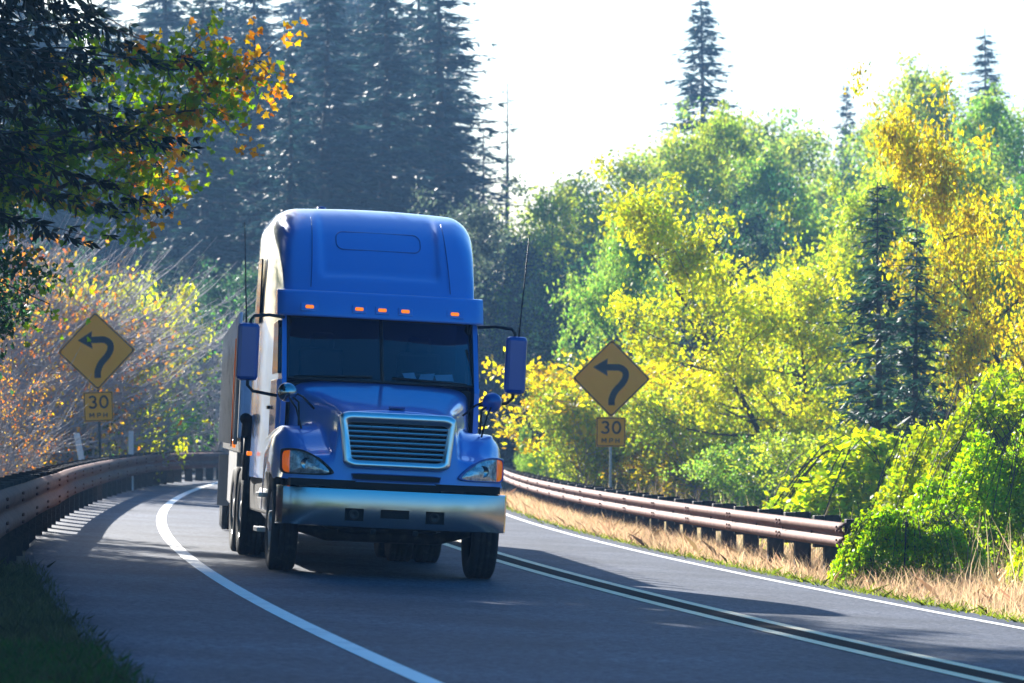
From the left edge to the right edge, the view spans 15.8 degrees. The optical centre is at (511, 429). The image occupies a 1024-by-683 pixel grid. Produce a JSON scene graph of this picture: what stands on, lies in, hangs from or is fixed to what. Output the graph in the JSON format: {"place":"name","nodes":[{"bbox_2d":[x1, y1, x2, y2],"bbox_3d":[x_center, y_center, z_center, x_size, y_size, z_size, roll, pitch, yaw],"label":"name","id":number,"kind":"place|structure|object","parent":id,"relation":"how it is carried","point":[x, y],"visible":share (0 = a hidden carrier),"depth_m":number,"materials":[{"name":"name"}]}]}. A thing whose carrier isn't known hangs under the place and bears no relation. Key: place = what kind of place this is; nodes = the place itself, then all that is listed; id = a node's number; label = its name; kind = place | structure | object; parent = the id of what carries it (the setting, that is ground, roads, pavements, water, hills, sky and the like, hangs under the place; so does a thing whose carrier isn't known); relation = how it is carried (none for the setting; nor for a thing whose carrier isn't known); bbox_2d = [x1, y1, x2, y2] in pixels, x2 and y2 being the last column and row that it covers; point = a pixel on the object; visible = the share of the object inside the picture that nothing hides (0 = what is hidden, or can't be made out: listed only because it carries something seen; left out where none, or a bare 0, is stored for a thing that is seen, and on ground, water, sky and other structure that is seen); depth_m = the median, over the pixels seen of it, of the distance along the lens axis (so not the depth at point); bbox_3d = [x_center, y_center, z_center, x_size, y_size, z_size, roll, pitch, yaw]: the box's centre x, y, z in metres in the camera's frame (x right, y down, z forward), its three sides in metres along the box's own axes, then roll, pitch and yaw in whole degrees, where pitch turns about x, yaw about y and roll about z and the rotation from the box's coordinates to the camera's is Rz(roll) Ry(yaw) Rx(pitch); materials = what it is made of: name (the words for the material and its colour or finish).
{"place":"outdoors","nodes":[
{"label":"outdoors","id":0,"kind":"place"},
{"bbox_2d":[0,0,1023,282],"label":"sky","id":1,"kind":"structure","parent":0,"point":[585,78],"materials":[{"name":"white"}]},
{"bbox_2d":[3,407,1022,642],"bbox_3d":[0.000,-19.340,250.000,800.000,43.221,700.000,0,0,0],"label":"ground","id":2,"kind":"structure","parent":0,"point":[23,556],"depth_m":47.45,"materials":[{"name":"brown soil"}]},
{"bbox_2d":[0,91,76,338],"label":"tree","id":3,"kind":"object","parent":2,"relation":"on","point":[10,293],"visible":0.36,"depth_m":45.22,"materials":[{"name":"green plant"}]},
{"bbox_2d":[0,14,93,127],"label":"hemlock tree","id":4,"kind":"object","parent":2,"relation":"on","point":[4,25],"visible":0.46,"depth_m":39.56,"materials":[{"name":"green plant"}]},
{"bbox_2d":[0,352,94,476],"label":"shrub","id":5,"kind":"object","parent":2,"relation":"on","point":[26,464],"visible":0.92,"depth_m":69.86,"materials":[{"name":"brown plant"}]},
{"bbox_2d":[0,26,109,336],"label":"conifer tree","id":6,"kind":"object","parent":2,"relation":"on","point":[73,220],"visible":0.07,"depth_m":155.21,"materials":[{"name":"green plant"}]},
{"bbox_2d":[0,6,119,368],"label":"conifer tree","id":7,"kind":"object","parent":2,"relation":"on","point":[60,213],"visible":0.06,"depth_m":156.44,"materials":[{"name":"green plant"}]},
{"bbox_2d":[0,64,121,359],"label":"tree","id":8,"kind":"object","parent":2,"relation":"on","point":[10,324],"visible":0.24,"depth_m":46.92,"materials":[{"name":"green plant"}]},
{"bbox_2d":[2,15,152,315],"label":"conifer tree","id":9,"kind":"object","parent":2,"relation":"on","point":[65,44],"visible":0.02,"depth_m":158.34,"materials":[{"name":"green plant"}]},
{"bbox_2d":[0,557,162,682],"bbox_3d":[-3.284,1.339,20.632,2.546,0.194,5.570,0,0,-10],"label":"green grass","id":10,"kind":"structure","parent":2,"relation":"on","point":[72,679],"depth_m":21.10,"materials":[{"name":"green plant"}]},
{"bbox_2d":[10,0,156,100],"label":"hemlock tree","id":11,"kind":"object","parent":2,"relation":"on","point":[80,3],"visible":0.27,"depth_m":52.97,"materials":[{"name":"green plant"}]},
{"bbox_2d":[0,11,168,219],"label":"hemlock tree","id":12,"kind":"object","parent":2,"relation":"on","point":[45,65],"visible":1,"depth_m":32.03,"materials":[{"name":"green plant"}]},
{"bbox_2d":[0,0,172,249],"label":"hemlock tree","id":13,"kind":"object","parent":2,"relation":"on","point":[26,123],"visible":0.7,"depth_m":43.27,"materials":[{"name":"green plant"}]},
{"bbox_2d":[58,313,134,456],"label":"warning sign","id":14,"kind":"object","parent":2,"relation":"on","point":[103,355],"visible":0.99,"depth_m":79.00,"materials":[{"name":"yellow metal"}]},
{"bbox_2d":[25,0,179,267],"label":"conifer tree","id":15,"kind":"object","parent":2,"relation":"on","point":[115,12],"visible":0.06,"depth_m":171.01,"materials":[{"name":"green plant"}]},
{"bbox_2d":[0,0,205,101],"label":"hemlock tree","id":16,"kind":"object","parent":2,"relation":"on","point":[40,11],"visible":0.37,"depth_m":47.10,"materials":[{"name":"green plant"}]},
{"bbox_2d":[0,0,207,156],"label":"hemlock tree","id":17,"kind":"object","parent":2,"relation":"on","point":[78,113],"visible":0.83,"depth_m":36.12,"materials":[{"name":"green plant"}]},
{"bbox_2d":[0,188,214,474],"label":"shrub","id":18,"kind":"object","parent":2,"relation":"on","point":[74,383],"visible":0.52,"depth_m":83.80,"materials":[{"name":"brown plant"}]},
{"bbox_2d":[0,214,214,470],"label":"shrub","id":19,"kind":"object","parent":2,"relation":"on","point":[33,347],"visible":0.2,"depth_m":87.49,"materials":[{"name":"brown plant"}]},
{"bbox_2d":[23,230,200,414],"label":"autumn tree","id":20,"kind":"object","parent":2,"relation":"on","point":[90,282],"visible":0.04,"depth_m":132.57,"materials":[{"name":"green plant"}]},
{"bbox_2d":[16,255,215,469],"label":"shrub","id":21,"kind":"object","parent":2,"relation":"on","point":[192,287],"visible":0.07,"depth_m":96.49,"materials":[{"name":"yellow plant"}]},
{"bbox_2d":[0,451,242,565],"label":"guardrail","id":22,"kind":"object","parent":2,"relation":"on","point":[35,502],"visible":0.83,"depth_m":58.24,"materials":[{"name":"metal"}]},
{"bbox_2d":[0,229,247,466],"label":"shrub","id":23,"kind":"object","parent":2,"relation":"on","point":[73,453],"visible":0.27,"depth_m":87.80,"materials":[{"name":"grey plant"}]},
{"bbox_2d":[60,24,188,293],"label":"conifer tree","id":24,"kind":"object","parent":2,"relation":"on","point":[101,107],"visible":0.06,"depth_m":160.31,"materials":[{"name":"green plant"}]},
{"bbox_2d":[51,17,216,303],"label":"conifer tree","id":25,"kind":"object","parent":2,"relation":"on","point":[144,229],"visible":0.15,"depth_m":153.68,"materials":[{"name":"green plant"}]},
{"bbox_2d":[23,251,256,481],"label":"shrub","id":26,"kind":"object","parent":2,"relation":"on","point":[176,402],"visible":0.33,"depth_m":93.92,"materials":[{"name":"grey plant"}]},
{"bbox_2d":[0,7,307,347],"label":"maple tree","id":27,"kind":"object","parent":2,"relation":"on","point":[188,107],"visible":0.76,"depth_m":44.63,"materials":[{"name":"green plant"}]},
{"bbox_2d":[82,0,246,438],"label":"conifer tree","id":28,"kind":"object","parent":2,"relation":"on","point":[165,19],"visible":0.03,"depth_m":161.26,"materials":[{"name":"green plant"}]},
{"bbox_2d":[115,398,218,452],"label":"shrub","id":29,"kind":"object","parent":2,"relation":"on","point":[185,424],"visible":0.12,"depth_m":109.45,"materials":[{"name":"green plant"}]},
{"bbox_2d":[139,239,214,446],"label":"conifer tree","id":30,"kind":"object","parent":2,"relation":"on","point":[155,255],"visible":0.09,"depth_m":132.85,"materials":[{"name":"green plant"}]},
{"bbox_2d":[98,254,257,455],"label":"shrub","id":31,"kind":"object","parent":2,"relation":"on","point":[213,294],"visible":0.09,"depth_m":121.59,"materials":[{"name":"green plant"}]},
{"bbox_2d":[99,3,277,352],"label":"conifer tree","id":32,"kind":"object","parent":2,"relation":"on","point":[187,208],"visible":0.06,"depth_m":154.09,"materials":[{"name":"green plant"}]},
{"bbox_2d":[131,285,249,476],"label":"shrub","id":33,"kind":"object","parent":2,"relation":"on","point":[217,443],"visible":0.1,"depth_m":111.77,"materials":[{"name":"green plant"}]},
{"bbox_2d":[108,0,282,450],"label":"conifer tree","id":34,"kind":"object","parent":2,"relation":"on","point":[207,233],"visible":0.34,"depth_m":137.78,"materials":[{"name":"green plant"}]},
{"bbox_2d":[142,0,321,333],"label":"conifer tree","id":35,"kind":"object","parent":2,"relation":"on","point":[254,132],"visible":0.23,"depth_m":151.73,"materials":[{"name":"green plant"}]},
{"bbox_2d":[191,0,294,444],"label":"conifer tree","id":36,"kind":"object","parent":2,"relation":"on","point":[225,12],"visible":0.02,"depth_m":178.67,"materials":[{"name":"green plant"}]},
{"bbox_2d":[196,40,342,438],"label":"conifer tree","id":37,"kind":"object","parent":2,"relation":"on","point":[289,172],"visible":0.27,"depth_m":125.86,"materials":[{"name":"green plant"}]},
{"bbox_2d":[266,0,338,161],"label":"conifer tree","id":38,"kind":"object","parent":2,"relation":"on","point":[290,8],"visible":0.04,"depth_m":207.35,"materials":[{"name":"green plant"}]},
{"bbox_2d":[213,0,427,354],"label":"conifer tree","id":39,"kind":"object","parent":2,"relation":"on","point":[351,166],"visible":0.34,"depth_m":141.71,"materials":[{"name":"green plant"}]},
{"bbox_2d":[278,0,364,172],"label":"conifer tree","id":40,"kind":"object","parent":2,"relation":"on","point":[323,43],"visible":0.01,"depth_m":185.48,"materials":[{"name":"green plant"}]},
{"bbox_2d":[293,6,433,209],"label":"conifer tree","id":41,"kind":"object","parent":2,"relation":"on","point":[356,32],"visible":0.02,"depth_m":158.07,"materials":[{"name":"green plant"}]},
{"bbox_2d":[202,171,529,411],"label":"autumn tree","id":42,"kind":"object","parent":2,"relation":"on","point":[479,235],"visible":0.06,"depth_m":122.58,"materials":[{"name":"green plant"}]},
{"bbox_2d":[250,255,528,436],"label":"autumn tree","id":43,"kind":"object","parent":2,"relation":"on","point":[494,387],"visible":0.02,"depth_m":123.89,"materials":[{"name":"green plant"}]},
{"bbox_2d":[308,0,498,307],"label":"conifer tree","id":44,"kind":"object","parent":2,"relation":"on","point":[392,75],"visible":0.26,"depth_m":145.67,"materials":[{"name":"green plant"}]},
{"bbox_2d":[369,0,504,297],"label":"conifer tree","id":45,"kind":"object","parent":2,"relation":"on","point":[425,21],"visible":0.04,"depth_m":164.71,"materials":[{"name":"green plant"}]},
{"bbox_2d":[390,0,511,299],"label":"conifer tree","id":46,"kind":"object","parent":2,"relation":"on","point":[452,88],"visible":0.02,"depth_m":170.99,"materials":[{"name":"green plant"}]},
{"bbox_2d":[357,0,545,366],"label":"conifer tree","id":47,"kind":"object","parent":2,"relation":"on","point":[440,64],"visible":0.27,"depth_m":149.77,"materials":[{"name":"green plant"}]},
{"bbox_2d":[432,9,518,282],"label":"conifer tree","id":48,"kind":"object","parent":2,"relation":"on","point":[475,148],"visible":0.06,"depth_m":234.77,"materials":[{"name":"green plant"}]},
{"bbox_2d":[477,318,516,458],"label":"conifer tree","id":49,"kind":"object","parent":2,"relation":"on","point":[482,384],"visible":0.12,"depth_m":124.19,"materials":[{"name":"green plant"}]},
{"bbox_2d":[484,283,547,470],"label":"conifer tree","id":50,"kind":"object","parent":2,"relation":"on","point":[511,444],"visible":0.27,"depth_m":128.25,"materials":[{"name":"green plant"}]},
{"bbox_2d":[474,235,589,456],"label":"autumn tree","id":51,"kind":"object","parent":2,"relation":"on","point":[515,258],"visible":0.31,"depth_m":132.90,"materials":[{"name":"green plant"}]},
{"bbox_2d":[483,234,586,449],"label":"autumn tree","id":52,"kind":"object","parent":2,"relation":"on","point":[557,266],"visible":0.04,"depth_m":139.71,"materials":[{"name":"green plant"}]},
{"bbox_2d":[516,439,563,478],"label":"shrub","id":53,"kind":"object","parent":2,"relation":"on","point":[535,467],"visible":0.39,"depth_m":96.91,"materials":[{"name":"green plant"}]},
{"bbox_2d":[474,187,615,476],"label":"autumn tree","id":54,"kind":"object","parent":2,"relation":"on","point":[552,220],"visible":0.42,"depth_m":133.66,"materials":[{"name":"green plant"}]},
{"bbox_2d":[475,169,624,481],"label":"autumn tree","id":55,"kind":"object","parent":2,"relation":"on","point":[573,185],"visible":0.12,"depth_m":149.35,"materials":[{"name":"green plant"}]},
{"bbox_2d":[505,373,659,490],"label":"shrub","id":56,"kind":"object","parent":2,"relation":"on","point":[591,466],"visible":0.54,"depth_m":87.42,"materials":[{"name":"yellow plant"}]},
{"bbox_2d":[524,194,652,485],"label":"autumn tree","id":57,"kind":"object","parent":2,"relation":"on","point":[595,219],"visible":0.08,"depth_m":137.85,"materials":[{"name":"green plant"}]},
{"bbox_2d":[573,340,649,486],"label":"warning sign","id":58,"kind":"object","parent":2,"relation":"on","point":[611,378],"visible":0.98,"depth_m":79.50,"materials":[{"name":"yellow metal"}]},
{"bbox_2d":[525,144,698,274],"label":"autumn tree","id":59,"kind":"object","parent":2,"relation":"on","point":[635,173],"visible":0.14,"depth_m":154.48,"materials":[{"name":"green plant"}]},
{"bbox_2d":[544,181,727,483],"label":"autumn tree","id":60,"kind":"object","parent":2,"relation":"on","point":[615,276],"visible":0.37,"depth_m":105.74,"materials":[{"name":"green plant"}]},
{"bbox_2d":[501,170,800,485],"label":"autumn tree","id":61,"kind":"object","parent":2,"relation":"on","point":[761,244],"visible":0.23,"depth_m":119.86,"materials":[{"name":"green plant"}]},
{"bbox_2d":[478,340,854,498],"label":"shrub","id":62,"kind":"object","parent":2,"relation":"on","point":[542,373],"visible":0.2,"depth_m":88.13,"materials":[{"name":"yellow plant"}]},
{"bbox_2d":[503,464,873,583],"bbox_3d":[1.368,1.609,81.725,1.563,1.070,74.426,0,0,-3],"label":"guardrail","id":63,"kind":"object","parent":2,"relation":"on","point":[777,529],"visible":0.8,"depth_m":55.67,"materials":[{"name":"metal"}]},
{"bbox_2d":[600,94,781,368],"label":"autumn tree","id":64,"kind":"object","parent":2,"relation":"on","point":[715,183],"visible":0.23,"depth_m":131.25,"materials":[{"name":"green plant"}]},
{"bbox_2d":[641,0,742,161],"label":"conifer tree","id":65,"kind":"object","parent":2,"relation":"on","point":[690,90],"visible":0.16,"depth_m":171.82,"materials":[{"name":"green plant"}]},
{"bbox_2d":[665,243,726,498],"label":"conifer tree","id":66,"kind":"object","parent":2,"relation":"on","point":[686,342],"visible":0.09,"depth_m":99.96,"materials":[{"name":"green plant"}]},
{"bbox_2d":[580,377,838,507],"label":"shrub","id":67,"kind":"object","parent":2,"relation":"on","point":[703,444],"visible":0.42,"depth_m":84.99,"materials":[{"name":"green plant"}]},
{"bbox_2d":[665,110,838,279],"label":"autumn tree","id":68,"kind":"object","parent":2,"relation":"on","point":[766,131],"visible":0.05,"depth_m":164.09,"materials":[{"name":"green plant"}]},
{"bbox_2d":[651,427,853,508],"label":"shrub","id":69,"kind":"object","parent":2,"relation":"on","point":[719,480],"visible":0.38,"depth_m":79.20,"materials":[{"name":"green plant"}]},
{"bbox_2d":[581,151,940,501],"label":"autumn tree","id":70,"kind":"object","parent":2,"relation":"on","point":[659,232],"visible":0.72,"depth_m":82.48,"materials":[{"name":"yellow plant"}]},
{"bbox_2d":[498,488,1023,621],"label":"dry grass","id":71,"kind":"structure","parent":2,"relation":"on","point":[954,591],"depth_m":49.59,"materials":[{"name":"beige plant"}]},
{"bbox_2d":[506,504,1023,623],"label":"verge weeds","id":72,"kind":"object","parent":2,"relation":"on","point":[864,590],"visible":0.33,"depth_m":43.65,"materials":[{"name":"beige plant"}]},
{"bbox_2d":[707,139,846,413],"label":"autumn tree","id":73,"kind":"object","parent":2,"relation":"on","point":[760,172],"visible":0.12,"depth_m":127.69,"materials":[{"name":"green plant"}]},
{"bbox_2d":[547,469,1023,600],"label":"tall grass","id":74,"kind":"structure","parent":2,"relation":"on","point":[995,579],"depth_m":43.58,"materials":[{"name":"plant"}]},
{"bbox_2d":[711,119,870,258],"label":"autumn tree","id":75,"kind":"object","parent":2,"relation":"on","point":[792,149],"visible":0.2,"depth_m":149.42,"materials":[{"name":"green plant"}]},
{"bbox_2d":[716,191,888,420],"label":"autumn tree","id":76,"kind":"object","parent":2,"relation":"on","point":[791,218],"visible":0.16,"depth_m":124.88,"materials":[{"name":"green plant"}]},
{"bbox_2d":[719,421,901,499],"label":"shrub","id":77,"kind":"object","parent":2,"relation":"on","point":[806,444],"visible":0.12,"depth_m":74.23,"materials":[{"name":"green plant"}]},
{"bbox_2d":[671,95,1005,218],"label":"autumn tree","id":78,"kind":"object","parent":2,"relation":"on","point":[682,110],"depth_m":168.70,"materials":[{"name":"green plant"}]},
{"bbox_2d":[804,110,922,214],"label":"autumn tree","id":79,"kind":"object","parent":2,"relation":"on","point":[850,176],"visible":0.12,"depth_m":159.62,"materials":[{"name":"green plant"}]},
{"bbox_2d":[798,182,944,467],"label":"conifer tree","id":80,"kind":"object","parent":2,"relation":"on","point":[868,303],"visible":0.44,"depth_m":69.94,"materials":[{"name":"green plant"}]},
{"bbox_2d":[750,151,998,431],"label":"autumn tree","id":81,"kind":"object","parent":2,"relation":"on","point":[849,213],"visible":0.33,"depth_m":91.72,"materials":[{"name":"green plant"}]},
{"bbox_2d":[760,424,1022,560],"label":"bramble bush","id":82,"kind":"object","parent":2,"relation":"on","point":[849,472],"visible":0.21,"depth_m":60.93,"materials":[{"name":"green plant"}]},
{"bbox_2d":[796,52,988,226],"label":"autumn tree","id":83,"kind":"object","parent":2,"relation":"on","point":[918,84],"visible":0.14,"depth_m":144.17,"materials":[{"name":"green plant"}]},
{"bbox_2d":[836,225,974,522],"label":"conifer tree","id":84,"kind":"object","parent":2,"relation":"on","point":[913,329],"visible":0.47,"depth_m":66.86,"materials":[{"name":"green plant"}]},
{"bbox_2d":[827,504,991,586],"bbox_3d":[4.782,1.398,44.397,2.023,1.078,2.072,0,0,-23],"label":"bramble bush","id":85,"kind":"object","parent":2,"relation":"on","point":[894,534],"visible":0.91,"depth_m":43.89,"materials":[{"name":"green plant"}]},
{"bbox_2d":[843,59,1023,417],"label":"autumn tree","id":86,"kind":"object","parent":2,"relation":"on","point":[911,167],"visible":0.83,"depth_m":67.75,"materials":[{"name":"yellow plant"}]},
{"bbox_2d":[871,352,1023,566],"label":"bramble bush","id":87,"kind":"object","parent":2,"relation":"on","point":[998,395],"visible":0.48,"depth_m":55.81,"materials":[{"name":"green plant"}]},
{"bbox_2d":[874,144,1023,402],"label":"autumn tree","id":88,"kind":"object","parent":2,"relation":"on","point":[979,180],"visible":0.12,"depth_m":103.51,"materials":[{"name":"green plant"}]},
{"bbox_2d":[901,404,1023,573],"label":"bramble bush","id":89,"kind":"object","parent":2,"relation":"on","point":[982,475],"visible":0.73,"depth_m":47.30,"materials":[{"name":"green plant"}]},
{"bbox_2d":[920,77,1023,365],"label":"autumn tree","id":90,"kind":"object","parent":2,"relation":"on","point":[992,109],"visible":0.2,"depth_m":127.78,"materials":[{"name":"green plant"}]},
{"bbox_2d":[937,238,1023,431],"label":"autumn tree","id":91,"kind":"object","parent":2,"relation":"on","point":[999,286],"visible":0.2,"depth_m":87.80,"materials":[{"name":"yellow plant"}]},
{"bbox_2d":[956,28,1015,188],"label":"conifer tree","id":92,"kind":"object","parent":2,"relation":"on","point":[984,63],"visible":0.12,"depth_m":164.90,"materials":[{"name":"green plant"}]},
{"bbox_2d":[986,154,1023,360],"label":"autumn tree","id":93,"kind":"object","parent":2,"relation":"on","point":[1018,202],"visible":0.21,"depth_m":115.13,"materials":[{"name":"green plant"}]},
{"bbox_2d":[25,472,1023,682],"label":"road","id":94,"kind":"structure","parent":0,"point":[147,594],"depth_m":31.34,"materials":[{"name":"grey asphalt"}]},
{"bbox_2d":[217,312,250,529],"bbox_3d":[-2.692,0.083,51.314,2.617,2.930,13.000,3,0,-5],"label":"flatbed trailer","id":95,"kind":"object","parent":94,"relation":"on","point":[235,396],"visible":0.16,"depth_m":50.16,"materials":[{"name":"grey metal"}]},
{"bbox_2d":[156,482,442,682],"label":"edge line","id":96,"kind":"object","parent":94,"relation":"on","point":[193,561],"visible":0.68,"depth_m":29.88,"materials":[{"name":"white paint"}]},
{"bbox_2d":[229,206,528,578],"bbox_3d":[-1.719,-0.504,42.543,3.185,4.110,8.263,3,0,-8],"label":"semi truck","id":97,"kind":"object","parent":94,"relation":"on","point":[350,432],"visible":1,"depth_m":40.68,"materials":[{"name":"blue paint"}]},
{"bbox_2d":[443,543,1000,682],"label":"line","id":98,"kind":"object","parent":94,"relation":"on","point":[775,632],"visible":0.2,"depth_m":30.63,"materials":[{"name":"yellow paint"}]},
{"bbox_2d":[448,541,1023,682],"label":"tar seam","id":99,"kind":"object","parent":94,"relation":"on","point":[910,658],"visible":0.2,"depth_m":31.08,"materials":[{"name":"black asphalt"}]},
{"bbox_2d":[457,540,1023,679],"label":"line","id":100,"kind":"object","parent":94,"relation":"on","point":[815,632],"visible":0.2,"depth_m":31.70,"materials":[{"name":"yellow paint"}]},
{"bbox_2d":[506,513,1023,628],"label":"edge line","id":101,"kind":"object","parent":94,"relation":"on","point":[771,579],"visible":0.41,"depth_m":43.88,"materials":[{"name":"white paint"}]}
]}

